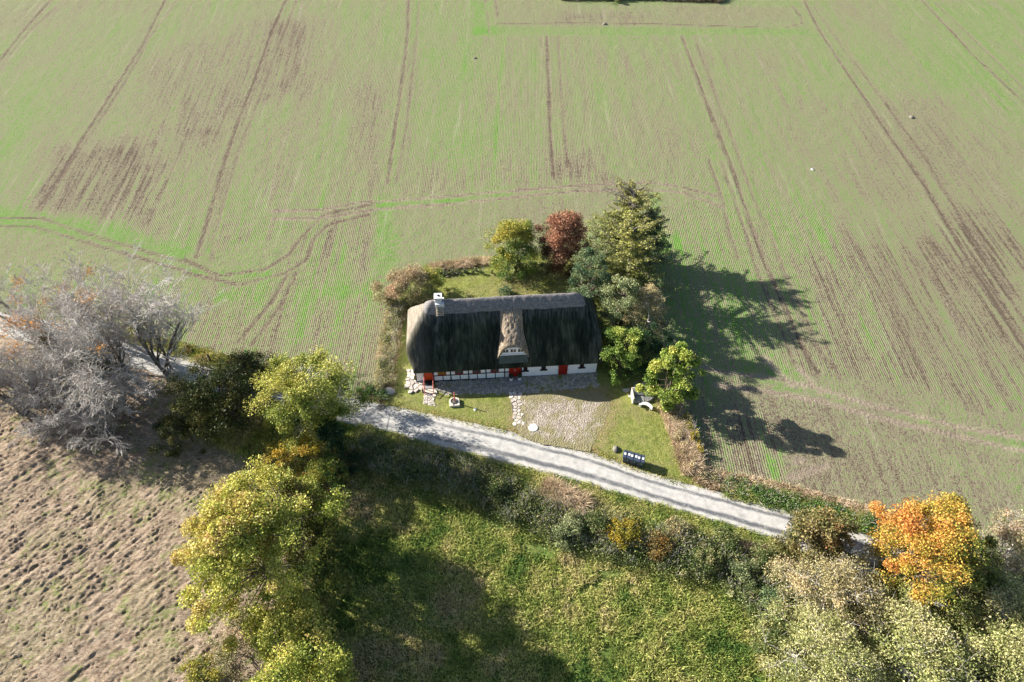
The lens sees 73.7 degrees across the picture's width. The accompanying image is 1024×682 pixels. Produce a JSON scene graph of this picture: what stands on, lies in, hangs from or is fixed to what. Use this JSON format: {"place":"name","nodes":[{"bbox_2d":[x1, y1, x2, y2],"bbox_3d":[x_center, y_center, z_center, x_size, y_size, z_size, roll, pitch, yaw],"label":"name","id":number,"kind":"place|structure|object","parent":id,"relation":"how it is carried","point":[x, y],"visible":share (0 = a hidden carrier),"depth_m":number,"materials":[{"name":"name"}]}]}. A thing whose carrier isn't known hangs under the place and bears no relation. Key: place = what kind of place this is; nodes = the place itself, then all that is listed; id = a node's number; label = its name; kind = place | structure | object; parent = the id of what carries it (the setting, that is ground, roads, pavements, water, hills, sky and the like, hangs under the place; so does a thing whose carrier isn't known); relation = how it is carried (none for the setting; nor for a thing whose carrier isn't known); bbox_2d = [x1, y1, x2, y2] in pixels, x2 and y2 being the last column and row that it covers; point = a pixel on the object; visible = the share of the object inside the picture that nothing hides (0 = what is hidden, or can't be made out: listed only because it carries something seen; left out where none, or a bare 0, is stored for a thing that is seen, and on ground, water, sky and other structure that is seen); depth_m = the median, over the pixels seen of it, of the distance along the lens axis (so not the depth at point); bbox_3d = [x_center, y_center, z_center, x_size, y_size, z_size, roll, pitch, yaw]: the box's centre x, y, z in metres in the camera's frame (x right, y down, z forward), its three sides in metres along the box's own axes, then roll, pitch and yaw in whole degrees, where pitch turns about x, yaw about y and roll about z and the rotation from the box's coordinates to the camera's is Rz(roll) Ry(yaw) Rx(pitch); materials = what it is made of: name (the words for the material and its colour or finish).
{"place":"outdoors","nodes":[
{"label":"outdoors","id":0,"kind":"place"},
{"bbox_2d":[0,336,317,681],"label":"pasture","id":1,"kind":"structure","parent":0,"point":[94,581],"depth_m":53.69,"materials":[{"name":"brown soil"}]},
{"bbox_2d":[0,339,62,420],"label":"bare tree","id":2,"kind":"object","parent":1,"relation":"on","point":[17,398],"visible":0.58,"depth_m":60.49,"materials":[{"name":"grey plant"}]},
{"bbox_2d":[0,330,93,414],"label":"bare tree","id":3,"kind":"object","parent":1,"relation":"on","point":[19,366],"visible":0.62,"depth_m":59.33,"materials":[{"name":"grey plant"}]},
{"bbox_2d":[0,256,130,360],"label":"bare tree","id":4,"kind":"object","parent":1,"relation":"on","point":[22,323],"visible":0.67,"depth_m":59.71,"materials":[{"name":"grey plant"}]},
{"bbox_2d":[6,365,133,456],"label":"bare tree","id":5,"kind":"object","parent":1,"relation":"on","point":[90,422],"visible":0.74,"depth_m":58.00,"materials":[{"name":"grey plant"}]},
{"bbox_2d":[2,283,145,418],"bbox_3d":[-34.599,1.609,58.089,9.754,12.546,12.190,-25,52,-21],"label":"bare tree","id":6,"kind":"object","parent":1,"relation":"on","point":[86,335],"visible":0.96,"depth_m":56.64,"materials":[{"name":"grey plant"}]},
{"bbox_2d":[12,314,168,426],"bbox_3d":[-35.902,4.463,59.449,13.557,7.984,10.459,36,57,28],"label":"bare tree","id":7,"kind":"object","parent":1,"relation":"on","point":[122,390],"visible":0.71,"depth_m":58.39,"materials":[{"name":"grey plant"}]},
{"bbox_2d":[60,238,228,384],"bbox_3d":[-32.927,-2.699,61.868,13.967,12.755,10.736,21,51,18],"label":"bare tree","id":8,"kind":"object","parent":1,"relation":"on","point":[147,333],"visible":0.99,"depth_m":60.39,"materials":[{"name":"grey plant"}]},
{"bbox_2d":[145,407,217,458],"bbox_3d":[-28.565,7.667,59.490,5.509,3.869,5.988,0,48,0],"label":"shrub","id":9,"kind":"object","parent":1,"relation":"on","point":[164,424],"visible":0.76,"depth_m":58.53,"materials":[{"name":"green plant"}]},
{"bbox_2d":[174,650,228,681],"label":"shrub","id":10,"kind":"object","parent":1,"relation":"on","point":[211,673],"visible":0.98,"depth_m":46.89,"materials":[{"name":"green plant"}]},
{"bbox_2d":[204,617,261,681],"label":"shrub","id":11,"kind":"object","parent":1,"relation":"on","point":[217,654],"visible":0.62,"depth_m":47.31,"materials":[{"name":"green plant"}]},
{"bbox_2d":[170,454,351,653],"bbox_3d":[-17.463,14.200,48.198,11.015,11.772,13.468,0,48,0],"label":"broadleaf tree","id":12,"kind":"object","parent":1,"relation":"on","point":[247,528],"visible":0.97,"depth_m":45.30,"materials":[{"name":"green plant"}]},
{"bbox_2d":[253,592,338,673],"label":"broadleaf tree","id":13,"kind":"object","parent":1,"relation":"on","point":[296,621],"visible":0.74,"depth_m":45.10,"materials":[{"name":"green plant"}]},
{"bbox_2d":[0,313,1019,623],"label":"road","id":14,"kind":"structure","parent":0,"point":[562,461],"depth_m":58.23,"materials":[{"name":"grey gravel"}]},
{"bbox_2d":[0,0,1023,589],"bbox_3d":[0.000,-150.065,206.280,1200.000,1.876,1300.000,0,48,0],"label":"field","id":15,"kind":"structure","parent":0,"point":[292,178],"depth_m":86.93,"materials":[{"name":"green plant"}]},
{"bbox_2d":[0,262,26,318],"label":"bare tree","id":16,"kind":"object","parent":15,"relation":"on","point":[4,281],"visible":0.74,"depth_m":67.39,"materials":[{"name":"grey plant"}]},
{"bbox_2d":[39,246,136,346],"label":"bare tree","id":17,"kind":"object","parent":15,"relation":"on","point":[82,275],"visible":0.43,"depth_m":62.17,"materials":[{"name":"grey plant"}]},
{"bbox_2d":[102,320,346,395],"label":"verge","id":18,"kind":"structure","parent":15,"relation":"on","point":[196,356],"depth_m":66.53,"materials":[{"name":"green plant"}]},
{"bbox_2d":[215,347,276,393],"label":"olive tree","id":19,"kind":"object","parent":18,"relation":"on","point":[246,358],"visible":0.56,"depth_m":61.81,"materials":[{"name":"green plant"}]},
{"bbox_2d":[354,380,388,402],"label":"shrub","id":20,"kind":"object","parent":15,"relation":"on","point":[382,392],"visible":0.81,"depth_m":63.01,"materials":[{"name":"green plant"}]},
{"bbox_2d":[369,299,407,391],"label":"hedge","id":21,"kind":"object","parent":15,"relation":"on","point":[389,340],"visible":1,"depth_m":66.48,"materials":[{"name":"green plant"}]},
{"bbox_2d":[616,206,672,273],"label":"conifer","id":22,"kind":"object","parent":15,"relation":"on","point":[660,244],"visible":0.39,"depth_m":71.66,"materials":[{"name":"green plant"}]},
{"bbox_2d":[567,0,723,2],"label":"hedge","id":23,"kind":"object","parent":15,"relation":"on","point":[718,1],"visible":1,"depth_m":124.44,"materials":[{"name":"green plant"}]},
{"bbox_2d":[653,395,708,476],"bbox_3d":[14.575,8.039,59.561,4.238,1.351,9.257,0,48,0],"label":"hedge","id":24,"kind":"object","parent":15,"relation":"on","point":[687,455],"visible":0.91,"depth_m":59.00,"materials":[{"name":"beige plant"}]},
{"bbox_2d":[692,465,740,494],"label":"hedge","id":25,"kind":"object","parent":15,"relation":"on","point":[707,477],"visible":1,"depth_m":56.81,"materials":[{"name":"brown plant"}]},
{"bbox_2d":[719,473,880,534],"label":"verge","id":26,"kind":"structure","parent":15,"relation":"on","point":[866,525],"depth_m":55.48,"materials":[{"name":"green plant"}]},
{"bbox_2d":[715,467,890,524],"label":"verge","id":27,"kind":"structure","parent":15,"relation":"on","point":[811,493],"depth_m":56.19,"materials":[{"name":"plant"}]},
{"bbox_2d":[972,504,1023,582],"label":"dry tree","id":28,"kind":"object","parent":15,"relation":"on","point":[1016,543],"visible":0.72,"depth_m":49.60,"materials":[{"name":"beige plant"}]},
{"bbox_2d":[376,255,706,488],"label":"lawn","id":29,"kind":"structure","parent":0,"point":[614,419],"depth_m":62.82,"materials":[{"name":"green plant"}]},
{"bbox_2d":[369,262,437,309],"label":"shrub","id":30,"kind":"object","parent":29,"relation":"on","point":[400,283],"visible":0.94,"depth_m":69.02,"materials":[{"name":"brown plant"}]},
{"bbox_2d":[421,374,436,396],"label":"entrance steps","id":31,"kind":"structure","parent":29,"relation":"on","point":[428,387],"depth_m":63.38,"materials":[{"name":"grey stone"}]},
{"bbox_2d":[423,394,435,405],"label":"stone path","id":32,"kind":"structure","parent":29,"relation":"on","point":[428,401],"depth_m":62.63,"materials":[{"name":"grey stone"}]},
{"bbox_2d":[416,265,450,297],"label":"shrub","id":33,"kind":"object","parent":29,"relation":"on","point":[438,282],"visible":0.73,"depth_m":70.01,"materials":[{"name":"green plant"}]},
{"bbox_2d":[449,392,459,407],"bbox_3d":[-5.241,5.204,61.910,0.957,1.620,0.978,-6,48,-5],"label":"garden pump","id":34,"kind":"object","parent":29,"relation":"on","point":[454,402],"visible":1,"depth_m":62.11,"materials":[{"name":"metal"}]},
{"bbox_2d":[426,254,491,271],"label":"hedge","id":35,"kind":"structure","parent":29,"relation":"on","point":[464,262],"depth_m":75.08,"materials":[{"name":"brown plant"}]},
{"bbox_2d":[437,267,494,276],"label":"hedge","id":36,"kind":"object","parent":29,"relation":"on","point":[453,271],"visible":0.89,"depth_m":74.18,"materials":[{"name":"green plant"}]},
{"bbox_2d":[406,292,602,382],"bbox_3d":[-0.844,-1.731,64.058,17.970,7.882,7.960,-3,48,-3],"label":"farmhouse","id":37,"kind":"object","parent":29,"relation":"on","point":[498,337],"visible":1,"depth_m":62.16,"materials":[{"name":"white paint"}]},
{"bbox_2d":[509,368,520,375],"bbox_3d":[0.261,2.594,63.663,1.092,2.180,0.075,-3,48,-3],"label":"door","id":38,"kind":"structure","parent":37,"relation":"in","point":[514,371],"depth_m":63.86,"materials":[{"name":"red paint"}]},
{"bbox_2d":[557,365,568,374],"bbox_3d":[4.798,2.397,63.925,1.131,2.300,0.095,-3,48,-3],"label":"door","id":39,"kind":"structure","parent":37,"relation":"in","point":[562,369],"depth_m":64.22,"materials":[{"name":"wood"}]},
{"bbox_2d":[495,284,514,295],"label":"shrub","id":40,"kind":"object","parent":29,"relation":"on","point":[506,291],"visible":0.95,"depth_m":71.42,"materials":[{"name":"green plant"}]},
{"bbox_2d":[481,216,543,286],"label":"broadleaf tree","id":41,"kind":"object","parent":29,"relation":"on","point":[517,231],"visible":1,"depth_m":71.31,"materials":[{"name":"green plant"}]},
{"bbox_2d":[510,392,517,419],"bbox_3d":[0.430,6.242,62.155,1.082,0.315,3.874,-3,48,-3],"label":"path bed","id":42,"kind":"object","parent":29,"relation":"on","point":[512,404],"visible":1,"depth_m":62.27,"materials":[{"name":"stone"}]},
{"bbox_2d":[509,392,524,425],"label":"flagstone path","id":43,"kind":"structure","parent":42,"relation":"on","point":[518,410],"depth_m":62.12,"materials":[{"name":"stone"}]},
{"bbox_2d":[528,424,537,431],"bbox_3d":[1.881,7.709,60.577,0.840,0.140,0.840,0,48,0],"label":"well cover","id":44,"kind":"object","parent":29,"relation":"on","point":[533,427],"visible":1,"depth_m":60.52,"materials":[{"name":"concrete"}]},
{"bbox_2d":[530,253,564,287],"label":"shrub","id":45,"kind":"object","parent":29,"relation":"on","point":[542,266],"visible":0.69,"depth_m":72.68,"materials":[{"name":"green plant"}]},
{"bbox_2d":[514,391,610,451],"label":"driveway","id":46,"kind":"structure","parent":29,"relation":"on","point":[555,419],"depth_m":61.34,"materials":[{"name":"beige gravel"}]},
{"bbox_2d":[533,209,591,278],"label":"copper tree","id":47,"kind":"object","parent":29,"relation":"on","point":[562,231],"visible":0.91,"depth_m":70.36,"materials":[{"name":"red plant"}]},
{"bbox_2d":[566,246,613,315],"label":"blue green tree","id":48,"kind":"object","parent":29,"relation":"on","point":[589,254],"visible":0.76,"depth_m":66.33,"materials":[{"name":"green plant"}]},
{"bbox_2d":[602,337,622,369],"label":"shrub","id":49,"kind":"object","parent":29,"relation":"on","point":[608,346],"visible":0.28,"depth_m":64.54,"materials":[{"name":"green plant"}]},
{"bbox_2d":[595,274,644,343],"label":"broadleaf tree","id":50,"kind":"object","parent":29,"relation":"on","point":[629,287],"visible":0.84,"depth_m":64.03,"materials":[{"name":"green plant"}]},
{"bbox_2d":[581,175,666,268],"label":"conifer","id":51,"kind":"object","parent":29,"relation":"on","point":[633,200],"visible":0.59,"depth_m":71.05,"materials":[{"name":"green plant"}]},
{"bbox_2d":[599,325,653,385],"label":"broadleaf tree","id":52,"kind":"object","parent":29,"relation":"on","point":[628,337],"visible":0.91,"depth_m":61.73,"materials":[{"name":"green plant"}]},
{"bbox_2d":[623,450,630,462],"bbox_3d":[9.730,9.860,57.982,0.660,1.118,0.845,10,48,9],"label":"wheelie bin","id":53,"kind":"object","parent":29,"relation":"on","point":[626,456],"visible":0.98,"depth_m":57.59,"materials":[{"name":"plastic"}]},
{"bbox_2d":[577,214,680,304],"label":"conifer","id":54,"kind":"object","parent":29,"relation":"on","point":[634,246],"visible":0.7,"depth_m":67.22,"materials":[{"name":"green plant"}]},
{"bbox_2d":[610,321,649,358],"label":"shrub","id":55,"kind":"object","parent":29,"relation":"on","point":[638,326],"visible":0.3,"depth_m":64.43,"materials":[{"name":"green plant"}]},
{"bbox_2d":[630,452,637,465],"bbox_3d":[10.290,10.011,57.844,0.660,1.118,0.845,10,48,9],"label":"wheelie bin","id":56,"kind":"object","parent":29,"relation":"on","point":[633,458],"visible":0.96,"depth_m":57.45,"materials":[{"name":"plastic"}]},
{"bbox_2d":[636,454,644,467],"bbox_3d":[10.847,10.161,57.707,0.660,1.118,0.845,10,48,9],"label":"wheelie bin","id":57,"kind":"object","parent":29,"relation":"on","point":[640,460],"visible":0.97,"depth_m":57.32,"materials":[{"name":"plastic"}]},
{"bbox_2d":[630,387,652,403],"bbox_3d":[11.961,5.002,62.549,2.000,0.950,1.270,-1,48,-1],"label":"stone bench","id":58,"kind":"object","parent":29,"relation":"on","point":[636,397],"visible":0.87,"depth_m":62.44,"materials":[{"name":"grey stone"}]},
{"bbox_2d":[617,283,670,346],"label":"broadleaf tree","id":59,"kind":"object","parent":29,"relation":"on","point":[649,291],"visible":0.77,"depth_m":64.52,"materials":[{"name":"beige plant"}]},
{"bbox_2d":[625,322,673,385],"bbox_3d":[12.856,1.226,63.271,4.930,5.580,5.118,0,48,0],"label":"shrub","id":60,"kind":"object","parent":29,"relation":"on","point":[657,346],"visible":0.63,"depth_m":62.21,"materials":[{"name":"green plant"}]},
{"bbox_2d":[635,341,706,411],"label":"broadleaf tree","id":61,"kind":"object","parent":29,"relation":"on","point":[679,389],"visible":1,"depth_m":58.79,"materials":[{"name":"green plant"}]},
{"bbox_2d":[190,391,1017,681],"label":"meadow","id":62,"kind":"structure","parent":0,"point":[534,548],"depth_m":50.63,"materials":[{"name":"green plant"}]},
{"bbox_2d":[160,356,290,446],"bbox_3d":[-24.413,5.258,58.453,10.180,7.678,7.311,18,50,16],"label":"olive tree","id":63,"kind":"object","parent":62,"relation":"on","point":[198,402],"visible":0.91,"depth_m":56.92,"materials":[{"name":"green plant"}]},
{"bbox_2d":[258,432,326,495],"bbox_3d":[-17.813,10.015,55.890,5.315,6.080,6.309,0,48,0],"label":"shrub","id":64,"kind":"object","parent":62,"relation":"on","point":[313,450],"visible":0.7,"depth_m":55.05,"materials":[{"name":"yellow plant"}]},
{"bbox_2d":[245,615,358,681],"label":"broadleaf tree","id":65,"kind":"object","parent":62,"relation":"on","point":[315,671],"visible":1,"depth_m":41.82,"materials":[{"name":"green plant"}]},
{"bbox_2d":[275,475,338,567],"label":"olive tree","id":66,"kind":"object","parent":62,"relation":"on","point":[290,490],"visible":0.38,"depth_m":50.09,"materials":[{"name":"green plant"}]},
{"bbox_2d":[242,345,375,453],"bbox_3d":[-16.850,4.827,57.444,9.060,9.357,9.188,25,52,21],"label":"broadleaf tree","id":67,"kind":"object","parent":62,"relation":"on","point":[299,397],"visible":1,"depth_m":55.30,"materials":[{"name":"green plant"}]},
{"bbox_2d":[304,452,348,500],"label":"shrub","id":68,"kind":"object","parent":62,"relation":"on","point":[329,461],"visible":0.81,"depth_m":55.12,"materials":[{"name":"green plant"}]},
{"bbox_2d":[308,415,369,478],"bbox_3d":[-14.485,8.508,57.255,5.187,5.454,5.578,0,48,0],"label":"shrub","id":69,"kind":"object","parent":62,"relation":"on","point":[324,433],"visible":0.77,"depth_m":56.17,"materials":[{"name":"green plant"}]},
{"bbox_2d":[352,440,389,474],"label":"shrub","id":70,"kind":"object","parent":62,"relation":"on","point":[362,455],"visible":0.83,"depth_m":57.96,"materials":[{"name":"green plant"}]},
{"bbox_2d":[432,447,454,476],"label":"shrub","id":71,"kind":"object","parent":62,"relation":"on","point":[444,460],"visible":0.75,"depth_m":57.82,"materials":[{"name":"green plant"}]},
{"bbox_2d":[455,462,481,486],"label":"shrub","id":72,"kind":"object","parent":62,"relation":"on","point":[469,473],"visible":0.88,"depth_m":56.59,"materials":[{"name":"green plant"}]},
{"bbox_2d":[480,471,509,503],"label":"shrub","id":73,"kind":"object","parent":62,"relation":"on","point":[492,486],"visible":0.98,"depth_m":55.64,"materials":[{"name":"green plant"}]},
{"bbox_2d":[513,495,552,528],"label":"shrub","id":74,"kind":"object","parent":62,"relation":"on","point":[524,509],"visible":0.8,"depth_m":54.87,"materials":[{"name":"green plant"}]},
{"bbox_2d":[351,420,774,550],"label":"verge","id":75,"kind":"structure","parent":62,"relation":"on","point":[596,494],"depth_m":56.09,"materials":[{"name":"green plant"}]},
{"bbox_2d":[534,472,594,518],"bbox_3d":[4.304,12.690,55.481,5.677,1.657,4.061,23,51,19],"label":"grass clump","id":76,"kind":"object","parent":62,"relation":"on","point":[566,493],"visible":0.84,"depth_m":55.51,"materials":[{"name":"plant"}]},
{"bbox_2d":[551,509,587,552],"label":"shrub","id":77,"kind":"object","parent":62,"relation":"on","point":[576,524],"visible":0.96,"depth_m":53.42,"materials":[{"name":"green plant"}]},
{"bbox_2d":[340,422,799,628],"bbox_3d":[3.458,13.733,54.618,38.353,2.448,6.530,16,50,14],"label":"hedgerow","id":78,"kind":"object","parent":62,"relation":"on","point":[605,549],"visible":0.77,"depth_m":54.76,"materials":[{"name":"green plant"}]},
{"bbox_2d":[581,506,614,534],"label":"shrub","id":79,"kind":"object","parent":62,"relation":"on","point":[593,519],"visible":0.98,"depth_m":53.78,"materials":[{"name":"green plant"}]},
{"bbox_2d":[603,514,647,551],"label":"shrub","id":80,"kind":"object","parent":62,"relation":"on","point":[630,535],"visible":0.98,"depth_m":52.95,"materials":[{"name":"yellow plant"}]},
{"bbox_2d":[645,528,678,561],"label":"shrub","id":81,"kind":"object","parent":62,"relation":"on","point":[665,541],"visible":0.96,"depth_m":52.37,"materials":[{"name":"brown plant"}]},
{"bbox_2d":[664,515,694,542],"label":"shrub","id":82,"kind":"object","parent":62,"relation":"on","point":[674,525],"visible":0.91,"depth_m":53.28,"materials":[{"name":"beige plant"}]},
{"bbox_2d":[679,542,722,578],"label":"shrub","id":83,"kind":"object","parent":62,"relation":"on","point":[709,564],"visible":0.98,"depth_m":51.51,"materials":[{"name":"green plant"}]},
{"bbox_2d":[697,525,744,565],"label":"shrub","id":84,"kind":"object","parent":62,"relation":"on","point":[723,537],"visible":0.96,"depth_m":52.52,"materials":[{"name":"green plant"}]},
{"bbox_2d":[726,552,762,602],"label":"shrub","id":85,"kind":"object","parent":62,"relation":"on","point":[743,571],"visible":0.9,"depth_m":50.93,"materials":[{"name":"green plant"}]},
{"bbox_2d":[744,576,774,615],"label":"shrub","id":86,"kind":"object","parent":62,"relation":"on","point":[756,591],"visible":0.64,"depth_m":50.15,"materials":[{"name":"green plant"}]},
{"bbox_2d":[747,539,780,581],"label":"shrub","id":87,"kind":"object","parent":62,"relation":"on","point":[762,553],"visible":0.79,"depth_m":51.71,"materials":[{"name":"green plant"}]},
{"bbox_2d":[734,538,796,581],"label":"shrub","id":88,"kind":"object","parent":62,"relation":"on","point":[746,545],"visible":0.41,"depth_m":52.23,"materials":[{"name":"plant"}]},
{"bbox_2d":[746,616,804,669],"bbox_3d":[18.482,21.081,47.893,3.728,2.902,3.431,-17,50,-15],"label":"shrub","id":89,"kind":"object","parent":62,"relation":"on","point":[778,635],"visible":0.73,"depth_m":47.47,"materials":[{"name":"green plant"}]},
{"bbox_2d":[747,582,803,623],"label":"shrub","id":90,"kind":"object","parent":62,"relation":"on","point":[775,595],"visible":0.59,"depth_m":49.18,"materials":[{"name":"green plant"}]},
{"bbox_2d":[769,505,859,570],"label":"oak tree","id":91,"kind":"object","parent":62,"relation":"on","point":[818,526],"visible":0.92,"depth_m":50.18,"materials":[{"name":"brown plant"}]},
{"bbox_2d":[748,598,900,681],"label":"willow tree","id":92,"kind":"object","parent":62,"relation":"on","point":[845,661],"visible":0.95,"depth_m":44.65,"materials":[{"name":"green plant"}]},
{"bbox_2d":[762,536,897,650],"bbox_3d":[22.788,17.651,48.528,9.188,6.283,8.424,0,48,0],"label":"dry tree","id":93,"kind":"object","parent":62,"relation":"on","point":[847,579],"visible":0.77,"depth_m":47.28,"materials":[{"name":"beige plant"}]},
{"bbox_2d":[831,581,982,681],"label":"willow tree","id":94,"kind":"object","parent":62,"relation":"on","point":[921,652],"visible":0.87,"depth_m":43.97,"materials":[{"name":"green plant"}]},
{"bbox_2d":[863,490,1006,621],"bbox_3d":[30.036,15.168,48.109,9.344,9.076,9.206,0,48,0],"label":"maple tree","id":95,"kind":"object","parent":62,"relation":"on","point":[905,531],"visible":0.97,"depth_m":46.25,"materials":[{"name":"orange plant"}]},
{"bbox_2d":[919,609,1023,681],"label":"willow tree","id":96,"kind":"object","parent":62,"relation":"on","point":[1015,654],"visible":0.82,"depth_m":43.58,"materials":[{"name":"green plant"}]},
{"bbox_2d":[925,553,1023,670],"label":"willow tree","id":97,"kind":"object","parent":62,"relation":"on","point":[991,598],"visible":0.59,"depth_m":46.05,"materials":[{"name":"green plant"}]},
{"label":"terrace","id":98,"kind":"structure","parent":0,"visible":0},
{"bbox_2d":[405,369,423,393],"bbox_3d":[-9.380,3.728,64.163,1.840,0.252,3.016,-20,51,-17],"label":"stone edging","id":99,"kind":"object","parent":98,"relation":"on","point":[410,378],"visible":0.97,"depth_m":63.84,"materials":[{"name":"grey stone"}]},
{"bbox_2d":[436,372,598,394],"bbox_3d":[0.537,4.117,63.909,15.383,0.119,2.273,-3,48,-3],"label":"cobbled strip","id":100,"kind":"object","parent":98,"relation":"on","point":[490,388],"visible":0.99,"depth_m":63.89,"materials":[{"name":"stone"}]},
{"bbox_2d":[509,377,521,383],"bbox_3d":[0.327,3.684,64.225,1.262,0.120,0.790,-3,48,-3],"label":"doorstep","id":101,"kind":"object","parent":100,"relation":"on","point":[515,380],"visible":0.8,"depth_m":64.04,"materials":[{"name":"grey stone"}]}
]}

